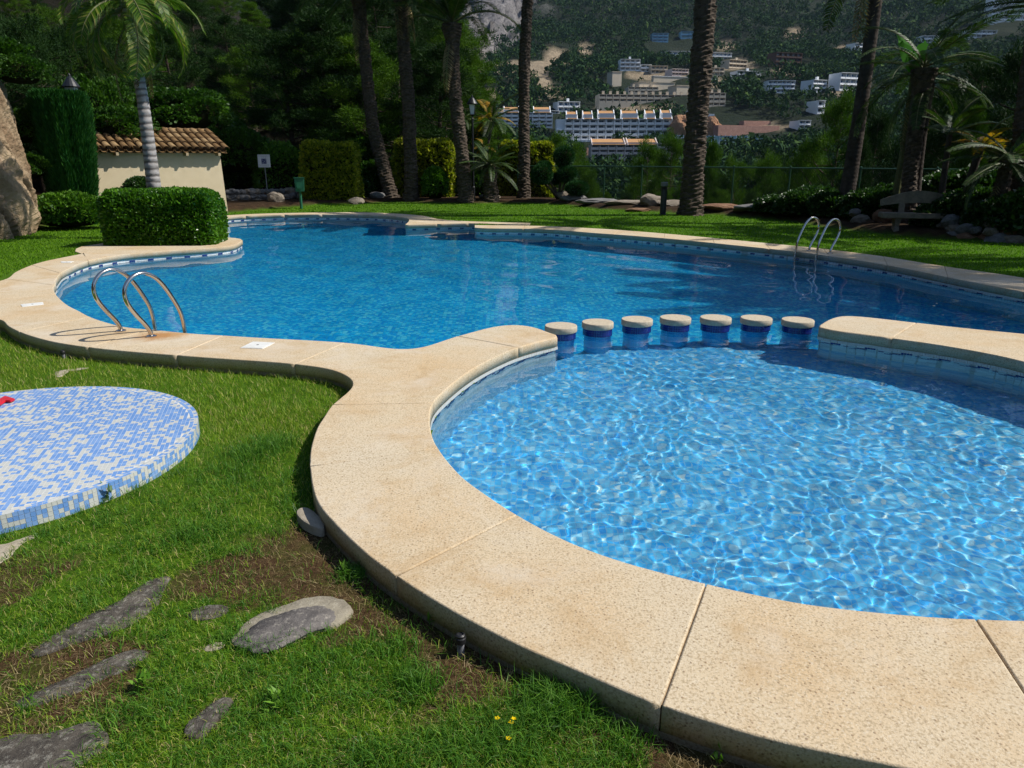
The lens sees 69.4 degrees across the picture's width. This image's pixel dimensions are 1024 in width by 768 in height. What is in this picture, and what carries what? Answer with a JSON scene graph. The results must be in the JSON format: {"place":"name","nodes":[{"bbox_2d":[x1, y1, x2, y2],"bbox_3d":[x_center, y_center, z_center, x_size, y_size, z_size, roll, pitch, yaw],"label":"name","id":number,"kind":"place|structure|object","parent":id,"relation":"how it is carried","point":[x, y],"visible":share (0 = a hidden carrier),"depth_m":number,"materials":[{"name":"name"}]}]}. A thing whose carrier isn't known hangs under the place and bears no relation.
{"place":"outdoors","nodes":[
{"label":"outdoors","id":0,"kind":"place"},
{"bbox_2d":[0,177,1023,767],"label":"lawn","id":1,"kind":"structure","parent":0,"point":[306,549],"depth_m":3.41,"materials":[{"name":"plant"}]},
{"bbox_2d":[0,80,41,239],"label":"boulder","id":2,"kind":"object","parent":1,"relation":"on","point":[20,214],"visible":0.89,"depth_m":17.51,"materials":[{"name":"stone"}]},
{"bbox_2d":[13,106,37,142],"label":"leafy bush","id":3,"kind":"object","parent":2,"relation":"on","point":[24,126],"visible":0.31,"depth_m":19.45,"materials":[{"name":"green plant"}]},
{"bbox_2d":[0,52,56,83],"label":"leafy bush","id":4,"kind":"object","parent":2,"relation":"on","point":[18,68],"visible":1,"depth_m":17.78,"materials":[{"name":"green plant"}]},
{"bbox_2d":[0,27,42,151],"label":"pine tree","id":5,"kind":"object","parent":1,"relation":"on","point":[12,88],"visible":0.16,"depth_m":24.29,"materials":[{"name":"green plant"}]},
{"bbox_2d":[0,10,82,192],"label":"pine tree","id":6,"kind":"object","parent":1,"relation":"on","point":[22,35],"visible":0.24,"depth_m":25.75,"materials":[{"name":"green plant"}]},
{"bbox_2d":[0,721,109,767],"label":"stepping stone","id":7,"kind":"object","parent":1,"relation":"on","point":[30,751],"visible":0.93,"depth_m":2.38,"materials":[{"name":"stone"}]},
{"bbox_2d":[25,87,100,224],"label":"cypress column","id":8,"kind":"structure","parent":1,"relation":"on","point":[65,141],"depth_m":19.52,"materials":[{"name":"plant"}]},
{"bbox_2d":[37,189,97,226],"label":"round shrub","id":9,"kind":"object","parent":1,"relation":"on","point":[71,208],"visible":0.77,"depth_m":18.67,"materials":[{"name":"green plant"}]},
{"bbox_2d":[10,15,133,102],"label":"pine tree","id":10,"kind":"object","parent":1,"relation":"on","point":[58,33],"visible":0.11,"depth_m":28.24,"materials":[{"name":"green plant"}]},
{"bbox_2d":[14,649,148,707],"bbox_3d":[-1.566,1.117,2.725,0.444,0.101,0.122,-16,23,-42],"label":"stepping stone","id":11,"kind":"object","parent":1,"relation":"on","point":[68,684],"visible":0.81,"depth_m":2.71,"materials":[{"name":"stone"}]},
{"bbox_2d":[0,386,199,533],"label":"tiled platform","id":12,"kind":"structure","parent":1,"relation":"on","point":[64,451],"depth_m":4.70,"materials":[{"name":"blue tile"}]},
{"bbox_2d":[30,576,170,657],"bbox_3d":[-1.656,1.006,3.093,0.220,0.101,0.638,8,19,25],"label":"stepping stone","id":13,"kind":"object","parent":1,"relation":"on","point":[119,611],"visible":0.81,"depth_m":3.06,"materials":[{"name":"stone"}]},
{"bbox_2d":[74,36,161,130],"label":"pine tree","id":14,"kind":"object","parent":1,"relation":"on","point":[121,67],"visible":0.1,"depth_m":30.18,"materials":[{"name":"green plant"}]},
{"bbox_2d":[57,0,205,187],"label":"queen palm","id":15,"kind":"object","parent":1,"relation":"on","point":[137,23],"visible":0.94,"depth_m":15.65,"materials":[{"name":"plant"}]},
{"bbox_2d":[93,185,228,245],"bbox_3d":[-7.386,-3.575,15.718,2.414,1.236,1.355,-1,17,-3],"label":"clipped hedge","id":16,"kind":"object","parent":1,"relation":"on","point":[174,216],"visible":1,"depth_m":15.21,"materials":[{"name":"green plant"}]},
{"bbox_2d":[96,126,229,211],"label":"pool house","id":17,"kind":"structure","parent":1,"relation":"on","point":[191,159],"depth_m":23.43,"materials":[{"name":"beige paint"}]},
{"bbox_2d":[91,104,161,137],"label":"leafy bush","id":18,"kind":"object","parent":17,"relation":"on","point":[120,120],"visible":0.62,"depth_m":22.60,"materials":[{"name":"green plant"}]},
{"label":"leafy bush","id":19,"kind":"object","parent":17,"relation":"on","visible":0},
{"bbox_2d":[58,73,136,109],"bbox_3d":[-13.701,-9.233,24.309,2.292,1.786,2.798,0,17,1],"label":"leafy bush","id":20,"kind":"object","parent":19,"relation":"on","point":[106,92],"visible":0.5,"depth_m":24.00,"materials":[{"name":"green plant"}]},
{"bbox_2d":[0,329,348,445],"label":"grass","id":21,"kind":"structure","parent":1,"relation":"on","point":[209,379],"depth_m":6.17,"materials":[{"name":"plant"}]},
{"bbox_2d":[118,22,234,107],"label":"pine tree","id":22,"kind":"object","parent":1,"relation":"on","point":[172,50],"visible":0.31,"depth_m":33.40,"materials":[{"name":"green plant"}]},
{"bbox_2d":[120,84,233,128],"bbox_3d":[-12.666,-10.555,28.258,3.667,1.649,4.476,16,23,42],"label":"leafy bush","id":23,"kind":"object","parent":1,"relation":"on","point":[180,107],"visible":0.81,"depth_m":27.46,"materials":[{"name":"green plant"}]},
{"bbox_2d":[184,697,232,740],"bbox_3d":[-1.042,1.174,2.538,0.096,0.101,0.204,3,17,11],"label":"stepping stone","id":24,"kind":"object","parent":1,"relation":"on","point":[197,726],"visible":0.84,"depth_m":2.51,"materials":[{"name":"stone"}]},
{"bbox_2d":[197,125,271,172],"bbox_3d":[-12.040,-9.969,31.373,3.917,1.924,3.208,-11,20,-31],"label":"leafy bush","id":25,"kind":"object","parent":1,"relation":"on","point":[243,143],"visible":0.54,"depth_m":30.71,"materials":[{"name":"green plant"}]},
{"bbox_2d":[225,187,298,200],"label":"stone wall","id":26,"kind":"structure","parent":1,"relation":"on","point":[256,194],"depth_m":30.18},
{"bbox_2d":[248,140,299,188],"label":"leafy shrub","id":27,"kind":"object","parent":1,"relation":"on","point":[282,171],"visible":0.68,"depth_m":31.12,"materials":[{"name":"green plant"}]},
{"bbox_2d":[230,596,352,653],"bbox_3d":[-0.908,1.013,3.052,0.489,0.111,0.278,-14,22,-38],"label":"rock","id":28,"kind":"object","parent":1,"relation":"on","point":[317,612],"visible":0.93,"depth_m":3.02,"materials":[{"name":"stone"}]},
{"bbox_2d":[225,27,360,145],"bbox_3d":[-10.360,-12.523,35.206,6.828,8.204,6.298,11,20,33],"label":"pine tree","id":29,"kind":"object","parent":1,"relation":"on","point":[268,64],"visible":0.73,"depth_m":33.57,"materials":[{"name":"green plant"}]},
{"bbox_2d":[297,507,324,536],"bbox_3d":[-1.048,0.753,3.864,0.088,0.138,0.290,-12,21,-35],"label":"edge stone","id":30,"kind":"object","parent":1,"relation":"on","point":[309,520],"visible":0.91,"depth_m":3.81,"materials":[{"name":"stone"}]},
{"bbox_2d":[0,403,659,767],"bbox_3d":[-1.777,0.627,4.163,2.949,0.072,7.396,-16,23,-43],"label":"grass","id":31,"kind":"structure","parent":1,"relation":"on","point":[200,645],"depth_m":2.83,"materials":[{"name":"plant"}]},
{"bbox_2d":[298,138,364,200],"bbox_3d":[-7.562,-8.934,30.985,2.574,2.616,1.940,0,17,0],"label":"box hedge","id":32,"kind":"object","parent":1,"relation":"on","point":[329,170],"visible":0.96,"depth_m":30.31,"materials":[{"name":"green plant"}]},
{"bbox_2d":[301,126,374,161],"bbox_3d":[-8.170,-11.344,35.301,3.667,1.924,4.476,-5,18,-16],"label":"leafy bush","id":33,"kind":"object","parent":1,"relation":"on","point":[352,135],"visible":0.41,"depth_m":34.08,"materials":[{"name":"green plant"}]},
{"bbox_2d":[295,0,426,197],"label":"palm tree","id":34,"kind":"object","parent":1,"relation":"on","point":[389,189],"visible":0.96,"depth_m":30.96,"materials":[{"name":"plant"}]},
{"bbox_2d":[301,32,422,158],"bbox_3d":[-7.110,-12.559,35.386,7.077,8.199,6.947,9,19,28],"label":"pine tree","id":35,"kind":"object","parent":1,"relation":"on","point":[388,77],"visible":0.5,"depth_m":33.90,"materials":[{"name":"green plant"}]},
{"bbox_2d":[0,415,747,767],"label":"dead grass","id":36,"kind":"structure","parent":1,"relation":"on","point":[282,647],"depth_m":2.76,"materials":[{"name":"plant"}]},
{"bbox_2d":[364,0,433,200],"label":"palm tree","id":37,"kind":"object","parent":1,"relation":"on","point":[411,189],"visible":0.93,"depth_m":30.30,"materials":[{"name":"plant"}]},
{"bbox_2d":[390,136,457,196],"bbox_3d":[-3.879,-9.556,32.832,2.923,2.762,1.854,0,17,0],"label":"box hedge","id":38,"kind":"object","parent":1,"relation":"on","point":[439,151],"visible":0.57,"depth_m":32.09,"materials":[{"name":"green plant"}]},
{"bbox_2d":[420,165,450,197],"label":"leafy shrub","id":39,"kind":"object","parent":1,"relation":"on","point":[435,180],"visible":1,"depth_m":31.11,"materials":[{"name":"green plant"}]},
{"bbox_2d":[377,41,494,171],"bbox_3d":[-3.610,-11.957,34.697,6.107,7.657,6.104,-5,17,-15],"label":"pine tree","id":40,"kind":"object","parent":1,"relation":"on","point":[433,59],"visible":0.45,"depth_m":33.62,"materials":[{"name":"green plant"}]},
{"bbox_2d":[387,0,522,201],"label":"palm tree","id":41,"kind":"object","parent":1,"relation":"on","point":[450,11],"visible":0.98,"depth_m":29.21,"materials":[{"name":"plant"}]},
{"bbox_2d":[460,141,518,201],"bbox_3d":[-0.983,-8.796,30.601,2.701,2.414,2.656,0,17,0],"label":"cycad","id":42,"kind":"object","parent":1,"relation":"on","point":[490,187],"visible":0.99,"depth_m":30.42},
{"bbox_2d":[450,92,539,159],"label":"palm tree","id":43,"kind":"object","parent":1,"relation":"on","point":[490,110],"visible":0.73,"depth_m":34.21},
{"bbox_2d":[0,212,1023,767],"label":"swimming pool","id":44,"kind":"structure","parent":1,"relation":"in","point":[412,520],"depth_m":3.08,"materials":[{"name":"beige stone"}]},
{"bbox_2d":[91,268,186,337],"bbox_3d":[-3.793,-0.397,7.678,0.600,1.608,0.665,9,19,28],"label":"pool ladder","id":45,"kind":"object","parent":44,"relation":"attached to","point":[137,316],"visible":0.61,"depth_m":7.44,"materials":[{"name":"silver metal"}]},
{"bbox_2d":[56,219,1023,620],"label":"pool water","id":46,"kind":"structure","parent":44,"relation":"in","point":[776,461],"depth_m":5.96,"materials":[{"name":"liquid"}]},
{"bbox_2d":[582,319,613,336],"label":"basin pillar","id":47,"kind":"structure","parent":44,"relation":"on","point":[598,327],"depth_m":8.10,"materials":[{"name":"stone"}]},
{"bbox_2d":[621,316,652,333],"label":"basin pillar","id":48,"kind":"structure","parent":44,"relation":"on","point":[637,324],"depth_m":8.25,"materials":[{"name":"stone"}]},
{"bbox_2d":[660,314,690,331],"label":"basin pillar","id":49,"kind":"structure","parent":44,"relation":"on","point":[675,322],"depth_m":8.33,"materials":[{"name":"stone"}]},
{"bbox_2d":[700,314,731,332],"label":"basin pillar","id":50,"kind":"structure","parent":44,"relation":"on","point":[717,323],"depth_m":8.34,"materials":[{"name":"stone"}]},
{"bbox_2d":[781,316,814,333],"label":"basin pillar","id":51,"kind":"structure","parent":44,"relation":"on","point":[798,325],"depth_m":8.21,"materials":[{"name":"stone"}]},
{"bbox_2d":[0,202,1023,277],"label":"grass","id":52,"kind":"structure","parent":1,"relation":"on","point":[911,243],"depth_m":17.81,"materials":[{"name":"plant"}]},
{"bbox_2d":[516,0,533,197],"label":"palm tree","id":53,"kind":"object","parent":1,"relation":"on","point":[523,184],"visible":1,"depth_m":30.37,"materials":[{"name":"plant"}]},
{"bbox_2d":[497,139,555,197],"bbox_3d":[0.663,-9.803,33.927,2.783,2.794,2.043,0,17,0],"label":"box hedge","id":54,"kind":"object","parent":1,"relation":"on","point":[544,149],"visible":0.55,"depth_m":33.09,"materials":[{"name":"green plant"}]},
{"bbox_2d":[531,145,588,199],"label":"cloud pruned tree","id":55,"kind":"object","parent":1,"relation":"on","point":[564,158],"visible":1,"depth_m":29.91,"materials":[{"name":"green plant"}]},
{"bbox_2d":[676,0,717,215],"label":"palm tree","id":56,"kind":"object","parent":1,"relation":"on","point":[691,194],"visible":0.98,"depth_m":22.97,"materials":[{"name":"plant"}]},
{"bbox_2d":[517,165,955,203],"bbox_3d":[7.081,-6.711,26.520,1.067,2.170,19.626,-14,22,-39],"label":"chain link fence","id":57,"kind":"object","parent":1,"relation":"on","point":[734,170],"visible":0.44,"depth_m":26.23,"materials":[{"name":"green metal"}]},
{"bbox_2d":[770,189,814,216],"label":"dark shrub","id":58,"kind":"object","parent":1,"relation":"on","point":[792,203],"visible":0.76,"depth_m":21.49,"materials":[{"name":"green plant"}]},
{"bbox_2d":[806,189,842,217],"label":"dark shrub","id":59,"kind":"object","parent":1,"relation":"on","point":[824,204],"visible":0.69,"depth_m":20.82,"materials":[{"name":"green plant"}]},
{"bbox_2d":[821,0,882,217],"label":"palm tree","id":60,"kind":"object","parent":1,"relation":"on","point":[849,179],"visible":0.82,"depth_m":20.06,"materials":[{"name":"plant"}]},
{"bbox_2d":[834,186,898,219],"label":"dark shrub","id":61,"kind":"object","parent":1,"relation":"on","point":[865,201],"visible":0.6,"depth_m":19.70,"materials":[{"name":"green plant"}]},
{"bbox_2d":[834,103,901,188],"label":"pine tree","id":62,"kind":"object","parent":1,"relation":"on","point":[879,138],"visible":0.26,"depth_m":35.67,"materials":[{"name":"green plant"}]},
{"bbox_2d":[892,32,928,207],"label":"palm tree","id":63,"kind":"object","parent":1,"relation":"on","point":[905,58],"visible":0.44,"depth_m":18.79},
{"bbox_2d":[878,191,958,231],"bbox_3d":[9.816,-4.107,17.766,1.800,1.020,0.550,4,17,13],"label":"stone bench","id":64,"kind":"object","parent":1,"relation":"on","point":[901,199],"visible":0.73,"depth_m":17.82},
{"bbox_2d":[863,57,997,205],"bbox_3d":[10.390,-6.061,18.688,2.996,4.094,3.216,6,18,19],"label":"palm tree","id":65,"kind":"object","parent":1,"relation":"on","point":[922,109],"visible":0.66,"depth_m":18.35,"materials":[{"name":"plant"}]},
{"bbox_2d":[849,0,1017,222],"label":"palm tree","id":66,"kind":"object","parent":1,"relation":"on","point":[922,79],"visible":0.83,"depth_m":18.23,"materials":[{"name":"plant"}]},
{"bbox_2d":[849,208,1023,243],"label":"rock border","id":67,"kind":"object","parent":1,"relation":"on","point":[949,223],"visible":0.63,"depth_m":16.62,"materials":[{"name":"stone"}]},
{"bbox_2d":[866,68,1010,183],"bbox_3d":[18.471,-7.038,31.983,5.604,12.750,5.849,-16,23,-42],"label":"pine tree","id":68,"kind":"object","parent":1,"relation":"on","point":[894,159],"visible":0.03,"depth_m":31.41,"materials":[{"name":"green plant"}]},
{"bbox_2d":[926,190,984,224],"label":"dark shrub","id":69,"kind":"object","parent":1,"relation":"on","point":[948,204],"visible":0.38,"depth_m":17.44,"materials":[{"name":"green plant"}]},
{"bbox_2d":[921,168,992,204],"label":"dark shrub","id":70,"kind":"object","parent":1,"relation":"on","point":[930,182],"visible":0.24,"depth_m":19.29,"materials":[{"name":"green plant"}]},
{"bbox_2d":[916,95,1004,193],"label":"young palm","id":71,"kind":"object","parent":1,"relation":"on","point":[956,120],"visible":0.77,"depth_m":17.75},
{"bbox_2d":[939,103,993,168],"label":"pine tree","id":72,"kind":"object","parent":1,"relation":"on","point":[979,117],"visible":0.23,"depth_m":25.57,"materials":[{"name":"green plant"}]},
{"bbox_2d":[922,47,1015,177],"bbox_3d":[18.368,-7.071,29.348,5.304,12.068,5.536,8,19,24],"label":"pine tree","id":73,"kind":"object","parent":1,"relation":"on","point":[978,72],"visible":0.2,"depth_m":28.12,"materials":[{"name":"green plant"}]},
{"bbox_2d":[924,37,1023,173],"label":"pine tree","id":74,"kind":"object","parent":1,"relation":"on","point":[1013,64],"visible":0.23,"depth_m":26.11,"materials":[{"name":"green plant"}]},
{"bbox_2d":[925,0,1023,191],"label":"palm tree","id":75,"kind":"object","parent":1,"relation":"on","point":[1018,126],"visible":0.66,"depth_m":16.51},
{"bbox_2d":[938,115,1013,192],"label":"young palm","id":76,"kind":"object","parent":1,"relation":"on","point":[975,163],"visible":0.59,"depth_m":17.20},
{"bbox_2d":[935,129,1023,210],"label":"young palm","id":77,"kind":"object","parent":1,"relation":"on","point":[1007,168],"visible":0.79,"depth_m":16.43,"materials":[{"name":"plant"}]},
{"bbox_2d":[969,193,1023,233],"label":"dark shrub","id":78,"kind":"object","parent":1,"relation":"on","point":[988,205],"visible":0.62,"depth_m":16.19,"materials":[{"name":"green plant"}]},
{"bbox_2d":[997,186,1023,232],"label":"dark shrub","id":79,"kind":"object","parent":1,"relation":"on","point":[1016,197],"visible":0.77,"depth_m":15.89,"materials":[{"name":"green plant"}]},
{"bbox_2d":[0,0,1023,191],"bbox_3d":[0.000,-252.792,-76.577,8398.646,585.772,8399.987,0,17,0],"label":"hillside terrain","id":80,"kind":"structure","parent":0,"point":[729,113],"depth_m":519.29,"materials":[{"name":"plant"}]},
{"bbox_2d":[167,0,222,78],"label":"pine tree","id":81,"kind":"object","parent":80,"relation":"on","point":[194,6],"visible":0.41,"depth_m":43.43,"materials":[{"name":"green plant"}]},
{"bbox_2d":[192,48,247,121],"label":"pine tree","id":82,"kind":"object","parent":80,"relation":"on","point":[212,54],"visible":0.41,"depth_m":38.02,"materials":[{"name":"green plant"}]},
{"bbox_2d":[186,11,265,86],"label":"pine tree","id":83,"kind":"object","parent":80,"relation":"on","point":[221,21],"visible":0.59,"depth_m":40.29,"materials":[{"name":"green plant"}]},
{"bbox_2d":[214,45,297,131],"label":"pine tree","id":84,"kind":"object","parent":80,"relation":"on","point":[226,80],"visible":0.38,"depth_m":37.36,"materials":[{"name":"green plant"}]},
{"bbox_2d":[239,1,274,44],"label":"pine tree","id":85,"kind":"object","parent":80,"relation":"on","point":[251,9],"visible":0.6,"depth_m":47.25,"materials":[{"name":"green plant"}]},
{"bbox_2d":[263,0,310,33],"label":"pine tree","id":86,"kind":"object","parent":80,"relation":"on","point":[276,8],"visible":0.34,"depth_m":50.03,"materials":[{"name":"green plant"}]},
{"bbox_2d":[245,3,395,156],"bbox_3d":[-8.901,-12.954,35.224,7.187,9.161,7.190,-12,21,-34],"label":"pine tree","id":87,"kind":"object","parent":80,"relation":"on","point":[314,20],"visible":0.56,"depth_m":33.53,"materials":[{"name":"green plant"}]},
{"bbox_2d":[294,0,392,80],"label":"pine tree","id":88,"kind":"object","parent":80,"relation":"on","point":[344,6],"visible":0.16,"depth_m":42.12,"materials":[{"name":"green plant"}]},
{"bbox_2d":[334,0,434,124],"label":"pine tree","id":89,"kind":"object","parent":80,"relation":"on","point":[385,11],"visible":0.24,"depth_m":42.20,"materials":[{"name":"green plant"}]},
{"bbox_2d":[350,22,442,146],"bbox_3d":[-5.806,-14.064,37.445,5.240,7.915,5.144,-12,21,-34],"label":"pine tree","id":90,"kind":"object","parent":80,"relation":"on","point":[388,45],"visible":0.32,"depth_m":36.38,"materials":[{"name":"green plant"}]},
{"bbox_2d":[375,0,443,121],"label":"pine tree","id":91,"kind":"object","parent":80,"relation":"on","point":[417,20],"visible":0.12,"depth_m":42.59,"materials":[{"name":"green plant"}]},
{"bbox_2d":[397,17,505,135],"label":"pine tree","id":92,"kind":"object","parent":80,"relation":"on","point":[466,40],"visible":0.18,"depth_m":42.98,"materials":[{"name":"green plant"}]},
{"bbox_2d":[437,50,497,166],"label":"pine tree","id":93,"kind":"object","parent":80,"relation":"on","point":[473,60],"visible":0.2,"depth_m":43.39,"materials":[{"name":"green plant"}]},
{"bbox_2d":[498,106,552,127],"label":"apartment building","id":94,"kind":"structure","parent":80,"relation":"on","point":[545,114],"depth_m":356.04,"materials":[{"name":"white concrete"}]},
{"bbox_2d":[555,109,672,141],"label":"apartment building","id":95,"kind":"structure","parent":80,"relation":"on","point":[603,125],"depth_m":333.13,"materials":[{"name":"white concrete"}]},
{"bbox_2d":[588,138,657,160],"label":"apartment building","id":96,"kind":"structure","parent":80,"relation":"on","point":[606,147],"depth_m":282.79,"materials":[{"name":"white concrete"}]},
{"bbox_2d":[595,91,687,110],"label":"terraced housing","id":97,"kind":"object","parent":80,"relation":"on","point":[603,100],"visible":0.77,"depth_m":391.06,"materials":[{"name":"white concrete"}]},
{"bbox_2d":[622,135,674,199],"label":"pine tree","id":98,"kind":"object","parent":80,"relation":"on","point":[644,148],"visible":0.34,"depth_m":47.87,"materials":[{"name":"green plant"}]},
{"bbox_2d":[645,128,684,199],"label":"pine tree","id":99,"kind":"object","parent":80,"relation":"on","point":[675,148],"visible":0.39,"depth_m":43.97,"materials":[{"name":"green plant"}]},
{"bbox_2d":[337,0,1023,199],"bbox_3d":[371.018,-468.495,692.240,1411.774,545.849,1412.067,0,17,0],"label":"forest","id":100,"kind":"object","parent":80,"relation":"on","point":[750,91],"visible":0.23,"depth_m":485.24,"materials":[{"name":"green plant"}]},
{"bbox_2d":[703,139,723,202],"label":"pine tree","id":101,"kind":"object","parent":80,"relation":"on","point":[713,155],"visible":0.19,"depth_m":45.77,"materials":[{"name":"green plant"}]},
{"bbox_2d":[702,152,755,204],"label":"pine tree","id":102,"kind":"object","parent":80,"relation":"on","point":[735,162],"visible":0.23,"depth_m":43.19,"materials":[{"name":"green plant"}]},
{"bbox_2d":[713,125,779,135],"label":"retaining wall","id":103,"kind":"structure","parent":80,"relation":"on","point":[728,130],"depth_m":325.12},
{"bbox_2d":[728,146,790,204],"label":"pine tree","id":104,"kind":"object","parent":80,"relation":"on","point":[766,162],"visible":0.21,"depth_m":47.48,"materials":[{"name":"green plant"}]},
{"bbox_2d":[773,83,876,192],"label":"pine tree","id":105,"kind":"object","parent":80,"relation":"on","point":[840,109],"visible":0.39,"depth_m":37.48,"materials":[{"name":"green plant"}]},
{"bbox_3d":[-12.173,-8.440,32.935,0.901,0.637,0.835,-4,17,-14],"label":"garden rock","id":106,"kind":"object","parent":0,"visible":0},
{"bbox_2d":[222,167,262,189],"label":"leafy bush","id":107,"kind":"object","parent":106,"relation":"on","point":[240,180],"visible":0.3,"depth_m":32.10,"materials":[{"name":"green plant"}]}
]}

